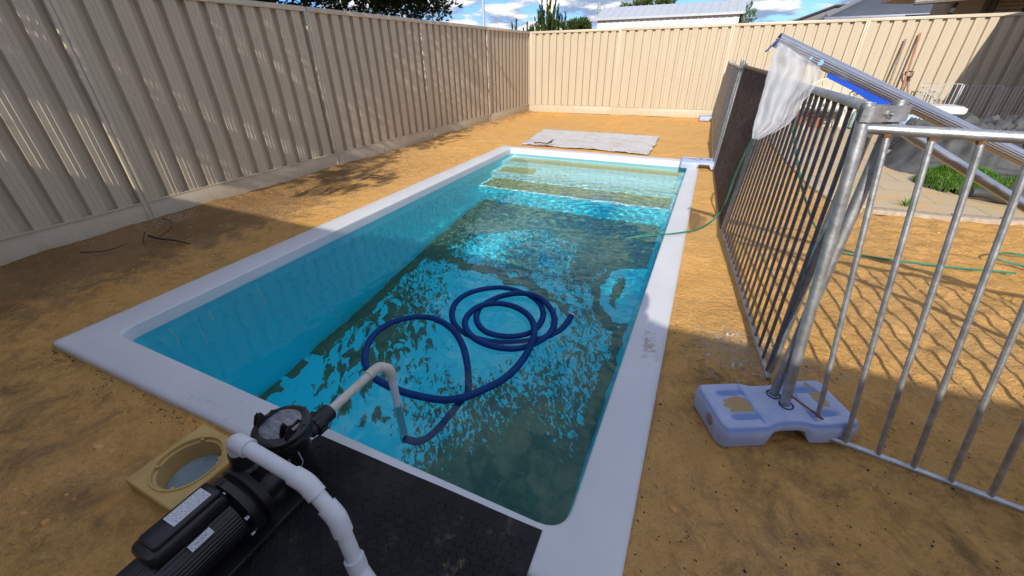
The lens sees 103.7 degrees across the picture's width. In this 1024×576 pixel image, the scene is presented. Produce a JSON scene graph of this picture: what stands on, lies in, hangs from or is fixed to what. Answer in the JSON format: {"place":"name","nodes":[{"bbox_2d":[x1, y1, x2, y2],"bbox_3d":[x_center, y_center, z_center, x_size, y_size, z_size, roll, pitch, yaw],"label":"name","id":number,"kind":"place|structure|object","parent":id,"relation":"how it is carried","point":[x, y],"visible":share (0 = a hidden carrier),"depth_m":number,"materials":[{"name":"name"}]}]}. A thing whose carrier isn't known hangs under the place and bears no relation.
{"place":"outdoors","nodes":[
{"label":"outdoors","id":0,"kind":"place"},
{"bbox_2d":[133,153,685,524],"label":"water","id":1,"kind":"structure","parent":0,"point":[555,232],"depth_m":2.61,"materials":[{"name":"teal liquid"}]},
{"bbox_2d":[361,285,574,403],"bbox_3d":[-0.249,0.384,2.526,1.270,0.337,0.922,-22,36,-33],"label":"vacuum hose","id":2,"kind":"object","parent":1,"relation":"on","point":[454,328],"visible":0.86,"depth_m":2.45,"materials":[{"name":"blue plastic"}]},
{"bbox_2d":[0,111,1023,575],"bbox_3d":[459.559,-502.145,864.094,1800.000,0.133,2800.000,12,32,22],"label":"ground","id":3,"kind":"structure","parent":0,"point":[800,485],"depth_m":1.98,"materials":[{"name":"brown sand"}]},
{"bbox_2d":[80,243,127,252],"bbox_3d":[-3.494,-0.328,3.443,0.319,0.019,0.106,-18,34,-27],"label":"twig","id":4,"kind":"object","parent":3,"relation":"on","point":[101,251],"visible":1,"depth_m":3.40,"materials":[{"name":"brown wood"}]},
{"bbox_2d":[143,218,190,245],"bbox_3d":[-3.270,-0.523,3.712,1.004,0.076,0.287,24,38,37],"label":"twig","id":5,"kind":"object","parent":3,"relation":"on","point":[151,236],"visible":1,"depth_m":3.62,"materials":[{"name":"brown wood"}]},
{"bbox_2d":[125,424,229,512],"bbox_3d":[-1.280,0.812,1.665,0.296,0.290,0.296,12,32,22],"label":"skimmer collar","id":6,"kind":"object","parent":3,"relation":"on","point":[171,478],"visible":0.71,"depth_m":1.62,"materials":[{"name":"beige plastic"}]},
{"bbox_2d":[0,0,529,265],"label":"metal fence","id":7,"kind":"object","parent":3,"relation":"on","point":[116,114],"visible":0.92,"depth_m":4.31,"materials":[{"name":"beige metal"}]},
{"bbox_2d":[253,0,462,20],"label":"conifer tree","id":8,"kind":"object","parent":3,"relation":"on","point":[418,7],"visible":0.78,"depth_m":7.71,"materials":[{"name":"green plant"}]},
{"bbox_2d":[53,146,698,575],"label":"swimming pool","id":9,"kind":"structure","parent":3,"relation":"in","point":[589,534],"depth_m":2.08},
{"bbox_2d":[234,435,541,575],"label":"rubber mat","id":10,"kind":"object","parent":3,"relation":"on","point":[404,523],"visible":0.62,"depth_m":1.37,"materials":[{"name":"black rubber"}]},
{"bbox_2d":[115,405,335,575],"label":"pool pump","id":11,"kind":"object","parent":10,"relation":"on","point":[232,519],"visible":0.9,"depth_m":1.26,"materials":[{"name":"black plastic"}]},
{"bbox_2d":[226,433,375,575],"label":"return pipe","id":12,"kind":"object","parent":11,"relation":"attached to","point":[308,486],"visible":0.99,"depth_m":1.20,"materials":[{"name":"white plastic"}]},
{"bbox_2d":[329,362,400,411],"bbox_3d":[-0.658,0.684,1.911,0.076,0.666,0.356,17,35,28],"label":"suction pipe","id":13,"kind":"object","parent":11,"relation":"attached to","point":[370,373],"visible":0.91,"depth_m":1.81,"materials":[{"name":"plastic"}]},
{"bbox_2d":[482,0,484,25],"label":"lamp pole","id":14,"kind":"object","parent":3,"relation":"on","point":[483,12],"depth_m":20.56,"materials":[{"name":"white metal"}]},
{"bbox_2d":[0,150,1023,525],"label":"sand clods","id":15,"kind":"object","parent":3,"relation":"on","point":[98,446],"visible":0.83,"depth_m":1.71,"materials":[{"name":"brown sand"}]},
{"bbox_2d":[511,18,517,29],"bbox_3d":[0.112,-7.869,13.958,0.822,2.526,0.691,-7,30,-11],"label":"young pine","id":16,"kind":"object","parent":3,"relation":"on","point":[516,23],"visible":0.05,"depth_m":13.44,"materials":[{"name":"green plant"}]},
{"bbox_2d":[528,0,566,31],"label":"young pine","id":17,"kind":"object","parent":3,"relation":"on","point":[553,24],"visible":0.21,"depth_m":12.81,"materials":[{"name":"green plant"}]},
{"bbox_2d":[560,11,566,29],"bbox_3d":[1.674,-7.746,13.573,0.857,2.655,0.985,12,32,22],"label":"young pine","id":18,"kind":"object","parent":3,"relation":"on","point":[563,21],"visible":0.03,"depth_m":13.03,"materials":[{"name":"green plant"}]},
{"bbox_2d":[565,16,592,29],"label":"distant tree","id":19,"kind":"object","parent":3,"relation":"on","point":[578,23],"visible":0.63,"depth_m":51.31,"materials":[{"name":"green plant"}]},
{"bbox_2d":[521,129,658,154],"bbox_3d":[1.464,-2.860,7.744,2.539,0.044,1.940,12,32,22],"label":"bubble wrap","id":20,"kind":"object","parent":3,"relation":"on","point":[637,144],"visible":0.99,"depth_m":7.63,"materials":[{"name":"white plastic"}]},
{"bbox_2d":[620,0,676,6],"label":"distant tree","id":21,"kind":"object","parent":3,"relation":"on","point":[643,2],"visible":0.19,"depth_m":26.83,"materials":[{"name":"green plant"}]},
{"bbox_2d":[680,157,714,169],"bbox_3d":[2.720,-1.772,5.711,0.625,0.107,0.286,10,32,18],"label":"fence base block","id":22,"kind":"object","parent":3,"relation":"on","point":[691,162],"depth_m":5.66,"materials":[{"name":"white plastic"}]},
{"bbox_2d":[699,115,712,120],"bbox_3d":[4.888,-4.138,9.790,0.625,0.107,0.286,9,31,17],"label":"fence base block","id":23,"kind":"object","parent":3,"relation":"on","point":[705,117],"depth_m":9.74,"materials":[{"name":"white plastic"}]},
{"bbox_2d":[712,61,732,135],"bbox_3d":[4.391,-4.023,8.426,0.116,1.262,2.461,11,32,20],"label":"temporary fence panel","id":24,"kind":"object","parent":3,"relation":"on","point":[722,91],"visible":0.92,"depth_m":8.41,"materials":[{"name":"metal"}]},
{"bbox_2d":[712,60,743,161],"bbox_3d":[3.350,-2.848,6.340,0.117,1.332,2.676,12,32,21],"label":"temporary fence panel","id":25,"kind":"object","parent":3,"relation":"on","point":[725,107],"visible":0.94,"depth_m":6.20,"materials":[{"name":"metal"}]},
{"bbox_2d":[713,61,767,228],"bbox_3d":[2.365,-1.628,4.260,0.127,1.317,2.484,10,32,19],"label":"temporary fence panel","id":26,"kind":"object","parent":3,"relation":"on","point":[736,137],"visible":0.85,"depth_m":4.13,"materials":[{"name":"metal"}]},
{"bbox_2d":[738,1,757,22],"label":"garden shrub","id":27,"kind":"object","parent":3,"relation":"on","point":[744,17],"visible":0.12,"depth_m":12.58,"materials":[{"name":"green plant"}]},
{"bbox_2d":[677,312,847,381],"bbox_3d":[1.333,0.365,2.179,0.854,0.046,0.879,12,32,22],"label":"concrete rubble","id":28,"kind":"object","parent":3,"relation":"on","point":[732,365],"visible":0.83,"depth_m":2.19,"materials":[{"name":"concrete"}]},
{"bbox_2d":[693,380,857,446],"bbox_3d":[1.128,0.533,1.754,0.580,0.107,0.278,-2,30,-2],"label":"fence base block","id":29,"kind":"object","parent":3,"relation":"on","point":[731,415],"depth_m":1.68,"materials":[{"name":"blue plastic"}]},
{"bbox_2d":[529,12,1023,121],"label":"metal fence","id":30,"kind":"object","parent":3,"relation":"on","point":[670,71],"visible":0.73,"depth_m":9.25,"materials":[{"name":"beige metal"}]},
{"bbox_2d":[720,86,909,396],"bbox_3d":[1.536,-0.523,2.404,0.129,1.274,2.274,10,32,18],"label":"temporary fence panel","id":31,"kind":"object","parent":3,"relation":"on","point":[851,215],"visible":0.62,"depth_m":1.90,"materials":[{"name":"metal"}]},
{"bbox_2d":[854,104,912,122],"bbox_3d":[1.160,-0.545,1.255,0.150,0.046,0.078,-2,30,-2],"label":"fence clamp","id":32,"kind":"object","parent":31,"relation":"attached to","point":[881,113],"visible":0.88,"depth_m":1.24,"materials":[{"name":"metal"}]},
{"bbox_2d":[765,33,1023,166],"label":"roller pole","id":33,"kind":"object","parent":31,"relation":"attached to","point":[866,86],"visible":0.78,"depth_m":1.49,"materials":[{"name":"metal"}]},
{"bbox_2d":[752,42,821,139],"bbox_3d":[1.045,-0.738,1.525,0.172,0.338,0.058,12,32,22],"label":"netting","id":34,"kind":"object","parent":33,"relation":"hanging from","point":[792,78],"visible":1,"depth_m":1.52,"materials":[{"name":"white fabric"}]},
{"bbox_2d":[878,122,1023,212],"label":"roller pole","id":35,"kind":"object","parent":31,"relation":"attached to","point":[981,179],"visible":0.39,"depth_m":1.34,"materials":[{"name":"metal"}]},
{"bbox_2d":[626,121,1015,273],"bbox_3d":[2.285,-0.848,3.086,2.734,1.408,1.111,-2,30,-2],"label":"garden hose","id":36,"kind":"object","parent":3,"relation":"on","point":[741,161],"visible":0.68,"depth_m":3.13,"materials":[{"name":"green plastic"}]},
{"bbox_2d":[871,207,906,216],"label":"kerb block","id":37,"kind":"structure","parent":3,"relation":"on","point":[887,211],"depth_m":4.02,"materials":[{"name":"beige concrete"}]},
{"bbox_2d":[779,102,1023,513],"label":"temporary fence panel","id":38,"kind":"object","parent":3,"relation":"on","point":[981,138],"visible":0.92,"depth_m":1.36,"materials":[{"name":"metal"}]},
{"bbox_2d":[791,396,823,419],"bbox_3d":[1.213,0.496,1.658,0.134,0.062,0.025,20,36,32],"label":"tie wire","id":39,"kind":"object","parent":38,"relation":"attached to","point":[807,407],"visible":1,"depth_m":1.65,"materials":[{"name":"grey metal"}]},
{"bbox_2d":[906,210,951,221],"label":"kerb block","id":40,"kind":"structure","parent":3,"relation":"on","point":[934,215],"depth_m":3.92,"materials":[{"name":"beige concrete"}]},
{"bbox_2d":[917,87,941,102],"bbox_3d":[8.550,-3.761,8.380,0.360,0.743,0.022,14,33,24],"label":"pen panel","id":41,"kind":"object","parent":3,"relation":"on","point":[929,95],"visible":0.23,"depth_m":8.25,"materials":[{"name":"white metal"}]},
{"bbox_2d":[951,213,1001,224],"bbox_3d":[4.462,-0.661,3.865,0.360,0.050,0.120,8,31,16],"label":"kerb block","id":42,"kind":"object","parent":3,"relation":"on","point":[992,220],"depth_m":3.83,"materials":[{"name":"beige concrete"}]},
{"bbox_2d":[997,252,1023,267],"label":"garden hose","id":43,"kind":"object","parent":3,"relation":"on","point":[1013,263],"visible":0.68,"depth_m":3.06,"materials":[{"name":"green plastic"}]},
{"bbox_2d":[1000,217,1023,225],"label":"kerb block","id":44,"kind":"structure","parent":3,"relation":"on","point":[1017,221],"depth_m":3.75,"materials":[{"name":"beige concrete"}]},
{"bbox_2d":[277,0,853,30],"label":"sky","id":45,"kind":"structure","parent":0,"point":[498,13],"materials":[{"name":"blue"}]},
{"bbox_2d":[589,1,601,28],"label":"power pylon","id":46,"kind":"object","parent":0,"point":[599,6],"visible":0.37,"depth_m":134.37,"materials":[{"name":"metal"}]},
{"bbox_2d":[593,0,746,28],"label":"garden shed","id":47,"kind":"structure","parent":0,"point":[704,12],"depth_m":12.90,"materials":[{"name":"white metal"}]},
{"bbox_2d":[793,0,932,20],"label":"grey roof house","id":48,"kind":"structure","parent":0,"point":[854,9],"depth_m":13.86,"materials":[{"name":"metal"}]},
{"bbox_2d":[770,123,1023,217],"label":"path","id":49,"kind":"structure","parent":0,"point":[897,186],"depth_m":4.65,"materials":[{"name":"concrete"}]},
{"bbox_2d":[795,96,817,125],"bbox_3d":[6.361,-3.808,8.666,0.413,0.586,0.413,12,32,22],"label":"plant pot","id":50,"kind":"object","parent":49,"relation":"on","point":[803,114],"visible":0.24,"depth_m":8.66,"materials":[{"name":"ceramic"}]},
{"bbox_2d":[811,101,831,127],"bbox_3d":[6.473,-3.642,8.435,0.317,0.524,0.357,12,32,22],"label":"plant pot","id":51,"kind":"object","parent":49,"relation":"on","point":[817,122],"visible":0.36,"depth_m":8.45,"materials":[{"name":"ceramic"}]},
{"bbox_2d":[800,78,852,128],"bbox_3d":[6.494,-3.793,8.293,0.912,0.932,0.836,12,32,22],"label":"garden chair","id":52,"kind":"object","parent":49,"relation":"on","point":[837,108],"visible":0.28,"depth_m":8.41,"materials":[{"name":"white plastic"}]},
{"bbox_2d":[819,105,838,126],"bbox_3d":[6.835,-3.690,8.608,0.466,0.425,0.378,12,32,22],"label":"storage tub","id":53,"kind":"object","parent":49,"relation":"on","point":[832,122],"visible":0.1,"depth_m":8.49,"materials":[{"name":"white plastic"}]},
{"bbox_2d":[837,104,855,127],"bbox_3d":[7.069,-3.620,8.460,0.466,0.445,0.378,12,32,22],"label":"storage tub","id":54,"kind":"object","parent":49,"relation":"on","point":[839,124],"visible":0.05,"depth_m":8.37,"materials":[{"name":"white plastic"}]},
{"bbox_2d":[848,110,855,128],"bbox_3d":[7.099,-3.478,8.208,0.260,0.430,0.160,6,31,12],"label":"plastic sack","id":55,"kind":"object","parent":49,"relation":"on","point":[852,120],"visible":0.08,"depth_m":8.24,"materials":[{"name":"white plastic"}]},
{"bbox_2d":[878,39,906,123],"bbox_3d":[7.811,-4.241,8.341,0.200,1.581,0.415,12,32,22],"label":"rake","id":56,"kind":"object","parent":49,"relation":"on","point":[897,61],"visible":0.18,"depth_m":8.21,"materials":[{"name":"wood"}]},
{"bbox_2d":[892,197,919,205],"bbox_3d":[4.057,-0.906,4.144,0.238,0.113,0.213,12,32,22],"label":"weed","id":57,"kind":"object","parent":49,"relation":"on","point":[905,203],"visible":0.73,"depth_m":4.16,"materials":[{"name":"green plant"}]},
{"bbox_2d":[905,71,913,92],"bbox_3d":[8.154,-3.883,8.278,0.210,1.021,0.547,3,30,7],"label":"shovel","id":58,"kind":"object","parent":49,"relation":"on","point":[908,82],"visible":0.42,"depth_m":8.26,"materials":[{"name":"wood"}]},
{"bbox_2d":[901,33,920,90],"bbox_3d":[8.027,-4.219,8.201,0.200,1.677,0.455,12,32,22],"label":"digging bar","id":59,"kind":"object","parent":49,"relation":"on","point":[911,60],"visible":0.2,"depth_m":8.11,"materials":[{"name":"metal"}]},
{"bbox_2d":[902,104,967,123],"bbox_3d":[7.912,-3.262,7.774,0.980,0.510,0.600,12,32,22],"label":"storage box","id":60,"kind":"object","parent":49,"relation":"on","point":[954,110],"visible":0.26,"depth_m":7.36,"materials":[{"name":"white plastic"}]},
{"bbox_2d":[916,83,962,103],"bbox_3d":[8.480,-3.669,8.127,0.022,0.839,0.606,-20,35,-29],"label":"pen panel","id":61,"kind":"object","parent":49,"relation":"on","point":[940,92],"visible":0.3,"depth_m":7.97,"materials":[{"name":"white metal"}]},
{"bbox_2d":[883,112,1023,178],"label":"fabric heap","id":62,"kind":"object","parent":49,"relation":"on","point":[903,155],"visible":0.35,"depth_m":5.37,"materials":[{"name":"grey fabric"}]},
{"bbox_2d":[912,164,1012,196],"bbox_3d":[5.213,-1.287,4.638,0.813,0.308,0.841,12,32,22],"label":"turf piece","id":63,"kind":"object","parent":49,"relation":"on","point":[945,176],"visible":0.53,"depth_m":4.55,"materials":[{"name":"plant"}]},
{"bbox_2d":[928,162,1019,175],"bbox_3d":[5.765,-1.407,4.874,1.140,0.146,0.189,23,38,35],"label":"fabric fold","id":64,"kind":"object","parent":49,"relation":"on","point":[1006,171],"visible":0.28,"depth_m":4.77,"materials":[{"name":"grey fabric"}]},
{"bbox_2d":[954,85,1003,117],"bbox_3d":[8.861,-3.456,7.761,0.524,0.823,0.022,24,38,36],"label":"pen panel","id":65,"kind":"object","parent":49,"relation":"on","point":[979,97],"visible":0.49,"depth_m":7.65,"materials":[{"name":"white metal"}]},
{"bbox_2d":[969,188,1023,203],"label":"fabric roll","id":66,"kind":"object","parent":49,"relation":"on","point":[981,193],"visible":0.53,"depth_m":4.19,"materials":[{"name":"grey fabric"}]},
{"bbox_2d":[987,86,1023,118],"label":"pen panel","id":67,"kind":"object","parent":49,"relation":"on","point":[1007,101],"visible":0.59,"depth_m":7.44,"materials":[{"name":"white metal"}]},
{"bbox_2d":[1005,175,1017,187],"bbox_3d":[6.932,-1.192,4.548,2.485,0.187,1.857,12,32,22],"label":"turf piece","id":68,"kind":"object","parent":49,"relation":"on","point":[1012,180],"visible":0.1,"depth_m":4.59,"materials":[{"name":"plant"}]},
{"bbox_2d":[880,0,1023,15],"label":"neighbour house","id":69,"kind":"structure","parent":0,"point":[947,7],"depth_m":9.41,"materials":[{"name":"brown metal"}]},
{"bbox_2d":[986,0,1023,12],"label":"window frame","id":70,"kind":"structure","parent":69,"relation":"in","point":[993,3],"depth_m":9.32,"materials":[{"name":"brown metal"}]}
]}

